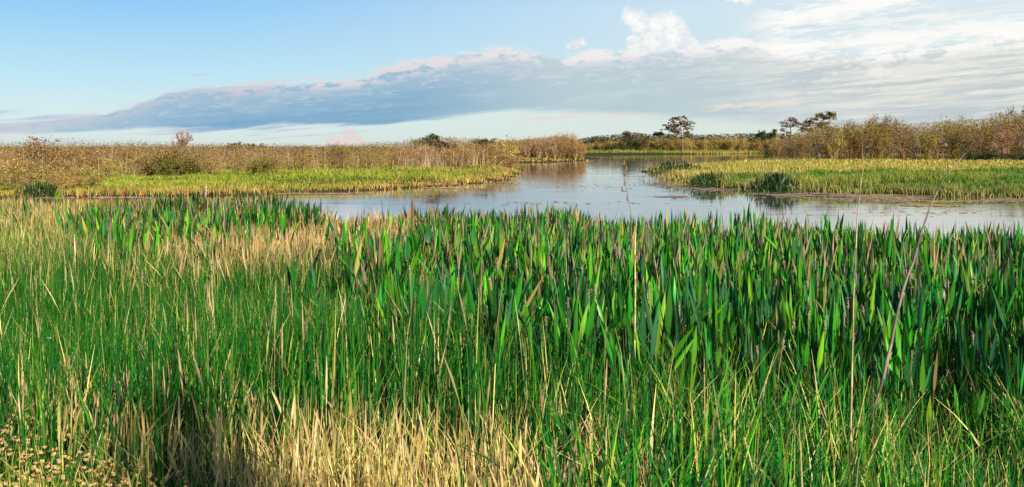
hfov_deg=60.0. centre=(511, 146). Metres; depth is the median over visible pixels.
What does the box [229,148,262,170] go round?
shrub
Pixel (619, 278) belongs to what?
pickerelweed plant
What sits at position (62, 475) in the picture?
dried wildflower
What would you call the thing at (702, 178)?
pickerelweed clump
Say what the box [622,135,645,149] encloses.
shrub
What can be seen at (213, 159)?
shrub
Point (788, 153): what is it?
distant scrub
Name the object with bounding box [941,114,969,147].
shrub
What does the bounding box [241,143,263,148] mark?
flat topped tree
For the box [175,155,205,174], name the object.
shrub
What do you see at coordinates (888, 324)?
pickerelweed plant
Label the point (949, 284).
pickerelweed plant
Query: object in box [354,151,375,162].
shrub
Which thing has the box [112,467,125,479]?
dried wildflower
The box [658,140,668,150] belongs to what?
shrub
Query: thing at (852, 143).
shrub
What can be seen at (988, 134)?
shrub
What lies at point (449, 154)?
shrub
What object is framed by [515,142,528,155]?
shrub
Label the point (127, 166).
shrub
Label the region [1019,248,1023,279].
pickerelweed plant
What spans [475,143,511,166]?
shrub
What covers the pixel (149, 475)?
dried wildflower
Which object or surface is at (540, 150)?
shrub
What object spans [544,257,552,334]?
pickerelweed plant
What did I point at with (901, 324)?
pickerelweed plant
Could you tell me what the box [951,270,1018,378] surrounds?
pickerelweed plant
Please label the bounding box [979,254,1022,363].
pickerelweed plant
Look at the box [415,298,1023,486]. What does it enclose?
sedge grass
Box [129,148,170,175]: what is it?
shrub
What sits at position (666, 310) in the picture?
pickerelweed plant
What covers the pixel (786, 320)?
pickerelweed plant
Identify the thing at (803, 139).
shrub
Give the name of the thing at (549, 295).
pickerelweed plant
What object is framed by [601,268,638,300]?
pickerelweed plant
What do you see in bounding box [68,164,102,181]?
shrub
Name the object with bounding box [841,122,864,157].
shrub
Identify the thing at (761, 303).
pickerelweed plant
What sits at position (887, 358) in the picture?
dead reed
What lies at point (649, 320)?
pickerelweed plant
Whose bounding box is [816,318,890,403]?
pickerelweed plant
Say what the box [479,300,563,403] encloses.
pickerelweed plant
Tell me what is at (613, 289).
pickerelweed plant
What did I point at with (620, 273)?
pickerelweed plant
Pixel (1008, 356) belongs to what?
pickerelweed plant
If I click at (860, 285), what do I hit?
pickerelweed plant
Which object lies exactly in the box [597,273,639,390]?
pickerelweed plant
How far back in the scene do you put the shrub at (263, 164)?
51.75 m
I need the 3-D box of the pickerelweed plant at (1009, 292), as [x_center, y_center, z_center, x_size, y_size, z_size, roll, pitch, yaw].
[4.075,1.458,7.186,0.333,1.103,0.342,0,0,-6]
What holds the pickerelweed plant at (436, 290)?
on the ground at (586, 157)
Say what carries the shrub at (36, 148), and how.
on the ground at (586, 157)
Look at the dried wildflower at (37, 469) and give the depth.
3.01 m
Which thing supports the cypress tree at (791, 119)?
on the ground at (586, 157)
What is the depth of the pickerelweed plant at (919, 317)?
5.92 m
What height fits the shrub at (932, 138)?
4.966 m
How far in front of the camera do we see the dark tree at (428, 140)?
75.76 m
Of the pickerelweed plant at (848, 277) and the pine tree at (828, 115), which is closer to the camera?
the pickerelweed plant at (848, 277)
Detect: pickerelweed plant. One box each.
[274,284,310,344]
[289,286,371,343]
[321,285,361,329]
[351,276,384,327]
[359,283,382,373]
[360,269,406,352]
[365,263,415,327]
[368,254,459,382]
[375,287,426,350]
[381,261,426,321]
[384,270,431,329]
[393,275,474,368]
[394,258,458,318]
[403,303,483,369]
[413,274,442,323]
[416,261,465,300]
[421,292,501,362]
[424,285,445,359]
[426,275,461,319]
[432,292,523,407]
[436,275,469,336]
[436,290,476,320]
[446,253,545,402]
[446,302,511,369]
[455,254,527,397]
[463,263,504,298]
[463,280,503,345]
[464,294,543,405]
[469,288,543,411]
[476,282,503,334]
[477,265,538,390]
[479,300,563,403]
[487,275,552,364]
[499,282,551,380]
[501,257,567,337]
[502,284,599,421]
[507,281,572,390]
[511,260,572,366]
[514,261,546,300]
[518,264,546,332]
[536,261,617,384]
[536,262,561,374]
[537,297,626,386]
[540,268,593,374]
[541,263,598,339]
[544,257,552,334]
[546,274,585,397]
[548,277,603,416]
[556,281,638,394]
[558,272,580,351]
[565,301,617,398]
[568,273,684,427]
[576,247,627,302]
[576,248,607,329]
[577,266,648,373]
[590,287,639,385]
[590,291,625,355]
[591,245,631,317]
[591,262,639,299]
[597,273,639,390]
[597,280,703,417]
[600,302,695,429]
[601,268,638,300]
[603,276,632,315]
[605,322,661,387]
[606,271,649,385]
[616,253,645,294]
[616,278,668,413]
[617,275,633,311]
[617,283,638,347]
[617,312,665,394]
[619,255,660,366]
[624,287,706,397]
[628,277,641,300]
[631,251,656,302]
[636,280,689,343]
[636,284,727,390]
[637,267,674,349]
[638,277,699,420]
[640,290,717,423]
[641,274,661,348]
[642,262,663,294]
[645,257,696,313]
[648,268,704,383]
[649,273,672,360]
[652,257,675,291]
[653,294,722,435]
[657,277,694,348]
[657,285,734,411]
[660,266,700,377]
[661,256,697,313]
[665,312,705,400]
[671,278,705,408]
[672,289,748,393]
[675,262,702,309]
[675,278,738,406]
[676,271,701,315]
[680,261,714,294]
[681,274,697,299]
[683,254,723,346]
[685,268,716,314]
[691,298,748,431]
[693,285,729,365]
[694,306,740,414]
[695,272,743,391]
[708,257,739,332]
[708,261,735,385]
[708,296,794,418]
[710,277,740,363]
[710,311,783,422]
[714,279,744,387]
[717,301,749,372]
[717,320,795,432]
[718,298,774,400]
[718,315,816,414]
[719,262,763,371]
[719,293,779,378]
[720,266,774,365]
[722,252,780,355]
[722,278,772,410]
[722,293,769,388]
[723,337,823,443]
[730,260,774,304]
[730,304,772,403]
[733,310,816,422]
[734,275,780,363]
[738,253,753,350]
[738,280,801,374]
[741,255,790,315]
[742,318,791,408]
[743,263,766,357]
[747,311,806,409]
[752,261,772,343]
[753,254,800,356]
[753,291,794,356]
[753,291,806,388]
[753,305,799,404]
[759,279,786,305]
[765,300,803,401]
[766,309,833,420]
[768,309,842,418]
[771,331,862,407]
[773,272,883,389]
[773,332,835,421]
[776,260,798,351]
[776,291,820,402]
[780,269,848,321]
[780,285,802,401]
[782,313,869,413]
[784,253,819,319]
[785,261,839,322]
[788,288,838,396]
[792,279,807,360]
[793,299,842,434]
[794,306,821,404]
[799,276,829,356]
[799,291,821,324]
[801,260,846,320]
[801,275,831,322]
[802,254,843,315]
[802,276,814,380]
[809,301,858,425]
[812,298,895,405]
[816,279,885,389]
[816,295,846,336]
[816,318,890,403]
[817,281,851,346]
[819,274,881,398]
[821,260,870,325]
[821,315,881,424]
[826,262,873,359]
[826,272,879,337]
[829,264,864,367]
[830,258,869,321]
[831,334,913,446]
[834,288,840,379]
[838,315,952,425]
[840,257,899,343]
[845,296,913,399]
[846,307,915,427]
[855,306,945,401]
[857,261,880,351]
[859,251,914,360]
[859,301,917,364]
[859,308,896,421]
[866,275,910,352]
[870,266,925,340]
[874,285,942,413]
[874,327,924,419]
[875,274,905,344]
[876,257,926,304]
[878,338,956,439]
[879,337,912,432]
[880,267,939,366]
[880,268,900,326]
[883,267,954,376]
[884,287,942,388]
[885,256,925,322]
[885,265,935,320]
[886,268,930,353]
[892,304,939,396]
[893,286,917,353]
[895,350,951,472]
[899,277,945,367]
[900,306,946,424]
[903,314,952,440]
[908,260,950,355]
[914,276,979,371]
[915,285,960,379]
[918,249,962,371]
[919,250,999,343]
[926,301,979,362]
[927,279,974,385]
[931,256,961,368]
[932,285,978,377]
[932,299,998,401]
[934,324,1001,455]
[934,368,1015,464]
[935,251,981,331]
[936,321,1010,449]
[937,260,998,349]
[938,259,969,371]
[940,313,997,445]
[943,331,999,425]
[947,262,1009,380]
[950,277,1013,382]
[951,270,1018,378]
[969,331,1023,452]
[975,308,1017,428]
[977,276,1019,363]
[977,292,1022,367]
[978,307,1019,418]
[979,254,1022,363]
[979,319,1023,415]
[980,276,1020,384]
[980,368,1022,442]
[994,319,1023,442]
[996,273,1023,360]
[999,257,1022,361]
[1002,275,1021,356]
[1003,286,1023,354]
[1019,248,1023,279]
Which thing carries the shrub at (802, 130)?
on the ground at (586, 157)
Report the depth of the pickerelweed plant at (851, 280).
7.89 m
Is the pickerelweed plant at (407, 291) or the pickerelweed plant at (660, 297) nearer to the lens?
the pickerelweed plant at (660, 297)
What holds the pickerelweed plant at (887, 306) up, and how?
on the water
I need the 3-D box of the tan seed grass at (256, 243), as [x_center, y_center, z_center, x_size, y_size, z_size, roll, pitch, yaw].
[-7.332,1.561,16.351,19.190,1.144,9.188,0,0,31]
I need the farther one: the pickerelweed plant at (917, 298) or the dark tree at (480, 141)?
the dark tree at (480, 141)
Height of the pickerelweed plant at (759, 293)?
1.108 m
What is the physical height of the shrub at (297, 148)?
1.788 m
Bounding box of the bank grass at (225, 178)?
[0,156,588,198]
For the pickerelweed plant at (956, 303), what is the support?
on the water
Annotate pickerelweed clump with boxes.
[11,179,72,197]
[638,159,709,174]
[677,171,731,187]
[740,168,816,193]
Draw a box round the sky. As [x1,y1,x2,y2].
[0,0,1023,146]
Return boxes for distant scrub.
[0,112,1023,182]
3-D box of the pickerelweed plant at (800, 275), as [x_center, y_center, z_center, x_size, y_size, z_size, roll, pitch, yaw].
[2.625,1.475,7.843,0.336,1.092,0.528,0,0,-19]
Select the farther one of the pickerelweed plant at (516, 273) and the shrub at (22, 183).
the shrub at (22, 183)
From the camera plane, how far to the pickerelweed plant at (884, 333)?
5.77 m
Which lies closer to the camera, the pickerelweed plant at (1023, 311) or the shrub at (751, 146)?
the pickerelweed plant at (1023, 311)
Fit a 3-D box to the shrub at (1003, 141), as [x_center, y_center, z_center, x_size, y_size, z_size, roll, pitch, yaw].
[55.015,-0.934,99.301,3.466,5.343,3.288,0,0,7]
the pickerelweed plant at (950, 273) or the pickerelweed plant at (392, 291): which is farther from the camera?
the pickerelweed plant at (950, 273)
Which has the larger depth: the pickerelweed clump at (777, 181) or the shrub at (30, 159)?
the shrub at (30, 159)
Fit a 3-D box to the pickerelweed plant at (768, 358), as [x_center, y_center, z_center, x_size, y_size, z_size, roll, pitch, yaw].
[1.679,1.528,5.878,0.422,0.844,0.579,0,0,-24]
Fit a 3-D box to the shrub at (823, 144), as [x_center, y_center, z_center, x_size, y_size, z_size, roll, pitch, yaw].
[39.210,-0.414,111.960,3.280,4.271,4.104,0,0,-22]
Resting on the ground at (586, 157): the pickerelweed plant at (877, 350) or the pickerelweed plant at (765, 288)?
the pickerelweed plant at (877, 350)
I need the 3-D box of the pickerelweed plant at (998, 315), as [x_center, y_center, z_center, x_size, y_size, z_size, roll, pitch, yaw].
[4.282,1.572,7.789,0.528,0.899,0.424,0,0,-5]
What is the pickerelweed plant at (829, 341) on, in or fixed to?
on the ground at (586, 157)
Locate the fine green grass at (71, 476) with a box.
[0,381,1022,486]
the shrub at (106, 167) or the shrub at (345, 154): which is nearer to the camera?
the shrub at (106, 167)
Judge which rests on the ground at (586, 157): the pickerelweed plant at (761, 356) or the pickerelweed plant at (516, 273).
the pickerelweed plant at (761, 356)
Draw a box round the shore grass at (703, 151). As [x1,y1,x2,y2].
[585,149,795,153]
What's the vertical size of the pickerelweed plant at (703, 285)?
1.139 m
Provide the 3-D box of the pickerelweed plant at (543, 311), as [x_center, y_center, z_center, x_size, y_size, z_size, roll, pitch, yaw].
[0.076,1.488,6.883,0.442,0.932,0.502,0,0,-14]
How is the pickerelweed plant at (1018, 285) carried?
on the water
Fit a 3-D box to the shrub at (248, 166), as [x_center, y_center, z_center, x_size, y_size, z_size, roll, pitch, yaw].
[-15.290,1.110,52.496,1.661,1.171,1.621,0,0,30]
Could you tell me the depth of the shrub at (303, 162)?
59.75 m
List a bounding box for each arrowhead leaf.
[425,223,431,274]
[471,224,475,275]
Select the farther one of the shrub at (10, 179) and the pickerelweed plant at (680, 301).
the shrub at (10, 179)
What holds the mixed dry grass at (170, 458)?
on the ground at (586, 157)
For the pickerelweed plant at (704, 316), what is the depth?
5.72 m
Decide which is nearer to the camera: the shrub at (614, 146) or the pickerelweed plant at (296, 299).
the pickerelweed plant at (296, 299)
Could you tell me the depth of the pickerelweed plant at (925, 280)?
7.89 m
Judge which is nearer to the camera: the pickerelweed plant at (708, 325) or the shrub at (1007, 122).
the pickerelweed plant at (708, 325)
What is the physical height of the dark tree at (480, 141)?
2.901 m
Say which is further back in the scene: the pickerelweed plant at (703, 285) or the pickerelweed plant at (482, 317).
the pickerelweed plant at (703, 285)
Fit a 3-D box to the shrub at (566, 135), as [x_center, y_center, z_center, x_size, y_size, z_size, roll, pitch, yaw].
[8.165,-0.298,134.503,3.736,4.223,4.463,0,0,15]
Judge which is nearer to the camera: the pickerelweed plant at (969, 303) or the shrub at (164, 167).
the pickerelweed plant at (969, 303)
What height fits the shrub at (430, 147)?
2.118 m
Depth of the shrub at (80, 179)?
36.64 m
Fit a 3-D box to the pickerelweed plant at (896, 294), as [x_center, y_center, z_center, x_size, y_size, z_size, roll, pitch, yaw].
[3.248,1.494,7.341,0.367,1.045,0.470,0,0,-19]
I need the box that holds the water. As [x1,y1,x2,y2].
[0,153,1023,356]
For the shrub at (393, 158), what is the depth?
69.40 m
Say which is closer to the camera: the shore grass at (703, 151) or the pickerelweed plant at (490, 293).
the pickerelweed plant at (490, 293)
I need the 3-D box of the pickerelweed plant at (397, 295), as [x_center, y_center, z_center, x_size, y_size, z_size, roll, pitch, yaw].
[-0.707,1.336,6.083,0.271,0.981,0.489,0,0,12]
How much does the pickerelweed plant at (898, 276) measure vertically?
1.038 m
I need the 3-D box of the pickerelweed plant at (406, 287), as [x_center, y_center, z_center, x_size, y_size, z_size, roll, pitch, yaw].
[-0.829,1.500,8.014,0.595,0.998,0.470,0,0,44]
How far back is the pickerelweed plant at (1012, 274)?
7.29 m
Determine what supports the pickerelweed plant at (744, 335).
on the ground at (586, 157)
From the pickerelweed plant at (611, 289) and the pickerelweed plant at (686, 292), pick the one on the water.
the pickerelweed plant at (611, 289)
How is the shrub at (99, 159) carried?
on the ground at (586, 157)
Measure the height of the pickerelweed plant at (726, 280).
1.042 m
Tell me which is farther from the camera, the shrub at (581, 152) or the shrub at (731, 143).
the shrub at (731, 143)
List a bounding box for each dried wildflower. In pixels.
[0,436,29,464]
[0,438,4,464]
[17,451,37,474]
[22,465,59,486]
[34,468,68,483]
[38,452,66,468]
[51,459,60,483]
[52,467,64,482]
[56,433,91,482]
[65,451,87,479]
[82,453,98,481]
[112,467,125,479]
[147,473,157,486]
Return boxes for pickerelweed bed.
[3,188,1023,421]
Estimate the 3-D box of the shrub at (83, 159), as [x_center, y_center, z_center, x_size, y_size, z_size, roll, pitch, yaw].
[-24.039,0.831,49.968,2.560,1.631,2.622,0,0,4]
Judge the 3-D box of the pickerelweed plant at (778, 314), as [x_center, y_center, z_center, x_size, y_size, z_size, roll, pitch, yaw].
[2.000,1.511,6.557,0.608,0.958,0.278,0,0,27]
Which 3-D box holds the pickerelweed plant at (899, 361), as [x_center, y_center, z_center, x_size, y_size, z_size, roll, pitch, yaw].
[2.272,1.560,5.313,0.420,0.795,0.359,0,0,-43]
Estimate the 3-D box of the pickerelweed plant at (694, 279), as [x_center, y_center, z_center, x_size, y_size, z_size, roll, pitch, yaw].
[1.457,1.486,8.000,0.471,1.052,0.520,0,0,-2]
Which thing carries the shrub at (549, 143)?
on the ground at (586, 157)
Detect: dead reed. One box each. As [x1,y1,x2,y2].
[634,222,636,344]
[849,160,864,483]
[872,153,964,416]
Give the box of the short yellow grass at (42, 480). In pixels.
[0,376,242,486]
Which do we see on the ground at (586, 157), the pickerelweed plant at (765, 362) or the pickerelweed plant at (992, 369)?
the pickerelweed plant at (765, 362)
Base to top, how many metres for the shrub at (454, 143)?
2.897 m
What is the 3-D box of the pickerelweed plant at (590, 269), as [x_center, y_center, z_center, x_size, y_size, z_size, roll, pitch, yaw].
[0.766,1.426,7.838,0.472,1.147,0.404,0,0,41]
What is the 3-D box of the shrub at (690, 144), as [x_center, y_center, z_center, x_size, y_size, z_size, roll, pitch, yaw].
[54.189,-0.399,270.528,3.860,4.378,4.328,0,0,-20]
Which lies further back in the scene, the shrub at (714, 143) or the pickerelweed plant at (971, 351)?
the shrub at (714, 143)
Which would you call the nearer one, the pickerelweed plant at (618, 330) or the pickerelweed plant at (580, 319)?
the pickerelweed plant at (580, 319)
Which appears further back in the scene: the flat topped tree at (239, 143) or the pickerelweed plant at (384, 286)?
the flat topped tree at (239, 143)
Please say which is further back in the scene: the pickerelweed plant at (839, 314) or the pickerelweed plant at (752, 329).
the pickerelweed plant at (839, 314)
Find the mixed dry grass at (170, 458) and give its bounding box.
[0,318,994,486]
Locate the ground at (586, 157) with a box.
[0,147,1023,486]
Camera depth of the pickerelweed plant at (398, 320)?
5.68 m
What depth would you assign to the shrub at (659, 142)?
279.16 m
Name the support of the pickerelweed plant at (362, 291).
on the water
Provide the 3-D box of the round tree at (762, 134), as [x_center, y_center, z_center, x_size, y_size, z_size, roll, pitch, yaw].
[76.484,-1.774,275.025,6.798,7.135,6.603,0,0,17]
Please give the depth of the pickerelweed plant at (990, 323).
6.19 m
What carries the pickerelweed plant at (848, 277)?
on the water
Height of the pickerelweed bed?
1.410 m
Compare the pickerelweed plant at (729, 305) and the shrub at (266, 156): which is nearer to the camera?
the pickerelweed plant at (729, 305)
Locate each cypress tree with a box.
[619,131,639,142]
[653,129,664,149]
[780,117,801,133]
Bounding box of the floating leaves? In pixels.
[28,167,1023,214]
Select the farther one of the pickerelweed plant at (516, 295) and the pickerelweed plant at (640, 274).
the pickerelweed plant at (640, 274)
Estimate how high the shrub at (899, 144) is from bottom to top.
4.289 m
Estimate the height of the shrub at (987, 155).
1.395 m
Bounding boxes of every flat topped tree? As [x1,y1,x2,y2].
[227,141,241,148]
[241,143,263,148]
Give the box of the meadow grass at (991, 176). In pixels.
[642,155,1023,197]
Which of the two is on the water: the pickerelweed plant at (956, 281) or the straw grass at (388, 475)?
the pickerelweed plant at (956, 281)
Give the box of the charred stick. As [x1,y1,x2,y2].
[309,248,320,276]
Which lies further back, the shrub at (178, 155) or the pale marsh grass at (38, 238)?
the shrub at (178, 155)
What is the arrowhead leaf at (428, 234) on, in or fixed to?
on the ground at (586, 157)
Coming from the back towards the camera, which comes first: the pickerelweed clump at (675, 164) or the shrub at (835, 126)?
the shrub at (835, 126)
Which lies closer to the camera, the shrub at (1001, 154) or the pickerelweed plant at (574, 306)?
the pickerelweed plant at (574, 306)
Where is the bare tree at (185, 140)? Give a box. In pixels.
[171,129,193,155]
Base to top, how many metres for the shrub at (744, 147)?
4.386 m
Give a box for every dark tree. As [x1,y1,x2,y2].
[409,133,455,160]
[470,137,495,164]
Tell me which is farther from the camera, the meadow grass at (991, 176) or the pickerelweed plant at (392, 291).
the meadow grass at (991, 176)
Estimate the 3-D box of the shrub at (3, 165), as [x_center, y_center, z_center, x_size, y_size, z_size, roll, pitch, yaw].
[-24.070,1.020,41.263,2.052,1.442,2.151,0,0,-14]
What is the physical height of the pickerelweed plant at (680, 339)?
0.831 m
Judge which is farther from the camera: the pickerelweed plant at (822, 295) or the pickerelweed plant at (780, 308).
the pickerelweed plant at (822, 295)
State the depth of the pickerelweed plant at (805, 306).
6.73 m
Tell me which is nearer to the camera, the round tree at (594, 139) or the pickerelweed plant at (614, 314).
the pickerelweed plant at (614, 314)
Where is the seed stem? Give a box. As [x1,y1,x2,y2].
[620,160,631,243]
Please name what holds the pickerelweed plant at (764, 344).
on the ground at (586, 157)
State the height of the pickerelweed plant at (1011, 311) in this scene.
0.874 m
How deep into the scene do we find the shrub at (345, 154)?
65.49 m
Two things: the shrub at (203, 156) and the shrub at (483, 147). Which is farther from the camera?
the shrub at (483, 147)
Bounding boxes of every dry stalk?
[811,388,845,476]
[938,370,969,443]
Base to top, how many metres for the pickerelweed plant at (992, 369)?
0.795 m
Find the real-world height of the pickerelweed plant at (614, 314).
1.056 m
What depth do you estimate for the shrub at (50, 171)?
37.87 m
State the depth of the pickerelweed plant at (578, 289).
7.39 m
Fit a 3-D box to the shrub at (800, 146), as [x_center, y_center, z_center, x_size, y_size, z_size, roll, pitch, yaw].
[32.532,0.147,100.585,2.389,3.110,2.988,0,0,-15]
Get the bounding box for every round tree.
[586,135,608,143]
[749,130,768,148]
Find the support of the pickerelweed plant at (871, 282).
on the water
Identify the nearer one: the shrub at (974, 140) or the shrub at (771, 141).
the shrub at (974, 140)
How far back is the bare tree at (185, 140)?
59.80 m
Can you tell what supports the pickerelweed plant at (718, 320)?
on the ground at (586, 157)
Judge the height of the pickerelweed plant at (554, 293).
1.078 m
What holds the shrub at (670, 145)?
on the ground at (586, 157)
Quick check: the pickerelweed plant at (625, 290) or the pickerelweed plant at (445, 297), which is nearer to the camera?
the pickerelweed plant at (445, 297)
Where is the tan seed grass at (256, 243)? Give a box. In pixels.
[0,196,562,302]
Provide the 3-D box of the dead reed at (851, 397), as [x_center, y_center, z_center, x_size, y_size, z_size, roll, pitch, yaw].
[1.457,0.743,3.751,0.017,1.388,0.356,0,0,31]
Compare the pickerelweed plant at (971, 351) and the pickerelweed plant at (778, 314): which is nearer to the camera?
the pickerelweed plant at (971, 351)
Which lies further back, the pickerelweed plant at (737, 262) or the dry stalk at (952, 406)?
the pickerelweed plant at (737, 262)
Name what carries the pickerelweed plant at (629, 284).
on the water
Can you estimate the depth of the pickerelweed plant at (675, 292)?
5.64 m
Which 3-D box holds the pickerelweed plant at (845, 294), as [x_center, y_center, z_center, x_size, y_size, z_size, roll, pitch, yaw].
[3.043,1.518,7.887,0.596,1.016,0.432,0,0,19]
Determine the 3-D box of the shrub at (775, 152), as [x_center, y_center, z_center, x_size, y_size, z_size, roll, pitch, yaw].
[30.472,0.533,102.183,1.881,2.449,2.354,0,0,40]
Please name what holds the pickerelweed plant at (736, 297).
on the water
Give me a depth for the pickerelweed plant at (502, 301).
5.55 m
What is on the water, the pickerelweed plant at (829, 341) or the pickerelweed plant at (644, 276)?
the pickerelweed plant at (644, 276)
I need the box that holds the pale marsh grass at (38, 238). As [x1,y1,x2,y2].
[0,196,925,475]
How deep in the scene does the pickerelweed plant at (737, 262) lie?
7.61 m
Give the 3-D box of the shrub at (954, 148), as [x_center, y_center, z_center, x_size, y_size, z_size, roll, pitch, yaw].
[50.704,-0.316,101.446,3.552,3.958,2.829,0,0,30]
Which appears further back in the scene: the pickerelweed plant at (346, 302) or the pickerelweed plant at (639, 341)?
the pickerelweed plant at (346, 302)
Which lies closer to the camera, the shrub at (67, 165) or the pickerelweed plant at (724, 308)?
the pickerelweed plant at (724, 308)
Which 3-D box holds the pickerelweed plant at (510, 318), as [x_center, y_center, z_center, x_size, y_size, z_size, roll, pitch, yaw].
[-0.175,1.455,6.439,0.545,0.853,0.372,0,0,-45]
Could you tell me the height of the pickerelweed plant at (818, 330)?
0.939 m
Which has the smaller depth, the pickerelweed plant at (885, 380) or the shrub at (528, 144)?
the pickerelweed plant at (885, 380)
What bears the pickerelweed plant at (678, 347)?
on the ground at (586, 157)
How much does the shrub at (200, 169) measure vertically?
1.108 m
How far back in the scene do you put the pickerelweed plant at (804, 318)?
5.96 m
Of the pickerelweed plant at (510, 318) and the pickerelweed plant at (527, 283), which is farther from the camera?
the pickerelweed plant at (527, 283)
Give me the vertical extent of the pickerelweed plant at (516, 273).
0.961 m
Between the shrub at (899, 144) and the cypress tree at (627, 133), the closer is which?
the shrub at (899, 144)
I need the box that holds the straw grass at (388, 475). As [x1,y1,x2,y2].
[185,360,778,486]
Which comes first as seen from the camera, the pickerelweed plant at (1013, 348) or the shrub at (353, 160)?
the pickerelweed plant at (1013, 348)
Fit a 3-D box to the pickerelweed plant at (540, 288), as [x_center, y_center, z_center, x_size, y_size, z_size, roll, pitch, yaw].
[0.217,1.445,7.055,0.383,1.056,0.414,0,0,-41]
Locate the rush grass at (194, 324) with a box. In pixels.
[0,204,1016,486]
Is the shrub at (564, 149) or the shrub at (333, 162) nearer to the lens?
the shrub at (333, 162)
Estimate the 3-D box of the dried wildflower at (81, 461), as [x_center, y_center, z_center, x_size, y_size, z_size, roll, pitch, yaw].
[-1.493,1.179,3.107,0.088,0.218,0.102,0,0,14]
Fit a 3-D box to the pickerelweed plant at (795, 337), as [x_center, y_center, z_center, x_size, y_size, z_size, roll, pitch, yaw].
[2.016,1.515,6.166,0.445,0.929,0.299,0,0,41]
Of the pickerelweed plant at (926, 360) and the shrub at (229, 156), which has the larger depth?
the shrub at (229, 156)
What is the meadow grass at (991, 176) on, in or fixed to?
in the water
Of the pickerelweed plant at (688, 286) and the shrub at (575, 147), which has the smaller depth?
the pickerelweed plant at (688, 286)
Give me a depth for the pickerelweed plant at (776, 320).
5.92 m
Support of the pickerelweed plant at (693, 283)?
on the water
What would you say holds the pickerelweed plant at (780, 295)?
on the water
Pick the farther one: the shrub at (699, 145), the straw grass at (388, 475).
the shrub at (699, 145)
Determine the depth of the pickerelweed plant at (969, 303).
7.19 m
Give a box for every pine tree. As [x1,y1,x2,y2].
[662,115,695,150]
[764,129,776,156]
[799,111,836,152]
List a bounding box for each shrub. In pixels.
[0,148,23,184]
[0,156,11,179]
[0,172,29,190]
[2,166,41,187]
[9,146,54,169]
[11,133,81,179]
[13,178,35,188]
[14,155,47,183]
[38,170,66,187]
[48,167,75,184]
[48,174,77,192]
[53,162,84,179]
[58,148,104,167]
[66,173,102,188]
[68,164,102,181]
[72,147,122,176]
[84,173,105,186]
[93,158,125,177]
[106,142,150,172]
[122,152,156,174]
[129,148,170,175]
[135,157,169,175]
[144,155,175,176]
[153,152,196,175]
[156,145,203,173]
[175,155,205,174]
[184,160,211,174]
[189,147,216,167]
[199,155,223,174]
[201,148,227,170]
[218,147,249,168]
[226,154,248,172]
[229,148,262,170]
[239,156,261,174]
[250,157,275,173]
[258,148,279,161]
[260,156,288,172]
[266,151,287,168]
[287,147,319,168]
[287,152,316,170]
[322,156,343,168]
[323,142,359,168]
[347,156,367,168]
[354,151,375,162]
[357,152,378,167]
[369,151,394,168]
[383,145,422,166]
[384,151,403,164]
[408,138,441,163]
[409,145,430,166]
[413,145,435,162]
[431,136,472,166]
[435,147,462,166]
[456,147,482,166]
[458,142,492,164]
[459,138,492,163]
[468,135,518,166]
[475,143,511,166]
[478,136,521,165]
[496,153,522,166]
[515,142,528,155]
[520,136,541,157]
[521,137,536,158]
[529,138,544,156]
[531,137,549,157]
[538,136,553,157]
[541,134,562,158]
[551,134,569,158]
[554,131,574,157]
[558,134,577,158]
[562,132,579,157]
[564,140,586,158]
[574,146,587,159]
[601,142,611,150]
[611,143,620,149]
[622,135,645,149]
[629,137,646,150]
[638,136,649,150]
[647,139,657,149]
[656,138,665,149]
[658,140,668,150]
[666,140,675,150]
[673,139,685,150]
[684,138,696,149]
[696,142,703,150]
[701,138,710,150]
[706,137,718,149]
[709,136,722,149]
[718,138,724,150]
[718,138,734,150]
[725,136,738,150]
[737,139,747,149]
[738,138,747,150]
[746,141,755,150]
[753,137,766,150]
[759,148,772,152]
[765,138,780,146]
[769,142,783,158]
[788,135,811,159]
[794,125,823,157]
[795,130,815,156]
[808,127,836,158]
[816,120,850,159]
[822,129,848,159]
[841,117,873,157]
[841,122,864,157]
[844,131,869,159]
[863,114,900,158]
[864,113,909,157]
[866,126,891,160]
[888,130,913,159]
[892,122,922,157]
[915,127,943,159]
[919,119,941,159]
[930,115,973,158]
[939,127,970,159]
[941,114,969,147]
[959,152,980,160]
[962,118,999,158]
[963,127,992,153]
[964,120,993,151]
[969,150,1000,160]
[983,151,1005,159]
[984,106,1023,158]
[984,117,1022,154]
[989,112,1023,153]
[1002,152,1023,160]
[1016,116,1023,149]
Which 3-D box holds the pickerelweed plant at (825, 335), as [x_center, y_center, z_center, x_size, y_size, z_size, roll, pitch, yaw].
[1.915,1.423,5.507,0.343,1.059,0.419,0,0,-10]
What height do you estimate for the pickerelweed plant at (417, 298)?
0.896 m
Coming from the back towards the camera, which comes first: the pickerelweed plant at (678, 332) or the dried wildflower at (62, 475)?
the pickerelweed plant at (678, 332)
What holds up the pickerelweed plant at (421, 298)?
on the ground at (586, 157)
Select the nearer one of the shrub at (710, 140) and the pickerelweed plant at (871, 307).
the pickerelweed plant at (871, 307)
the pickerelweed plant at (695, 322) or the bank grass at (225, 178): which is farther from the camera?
the bank grass at (225, 178)
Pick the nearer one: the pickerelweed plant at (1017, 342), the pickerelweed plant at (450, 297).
the pickerelweed plant at (1017, 342)
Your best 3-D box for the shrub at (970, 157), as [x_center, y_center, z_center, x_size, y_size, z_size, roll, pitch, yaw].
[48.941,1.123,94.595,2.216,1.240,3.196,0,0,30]
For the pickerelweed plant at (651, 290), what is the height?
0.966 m
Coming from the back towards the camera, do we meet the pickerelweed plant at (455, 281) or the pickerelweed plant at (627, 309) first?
the pickerelweed plant at (455, 281)
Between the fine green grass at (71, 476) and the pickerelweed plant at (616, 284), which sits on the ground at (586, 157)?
the fine green grass at (71, 476)
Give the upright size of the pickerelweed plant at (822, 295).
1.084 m
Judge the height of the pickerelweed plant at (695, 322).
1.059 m

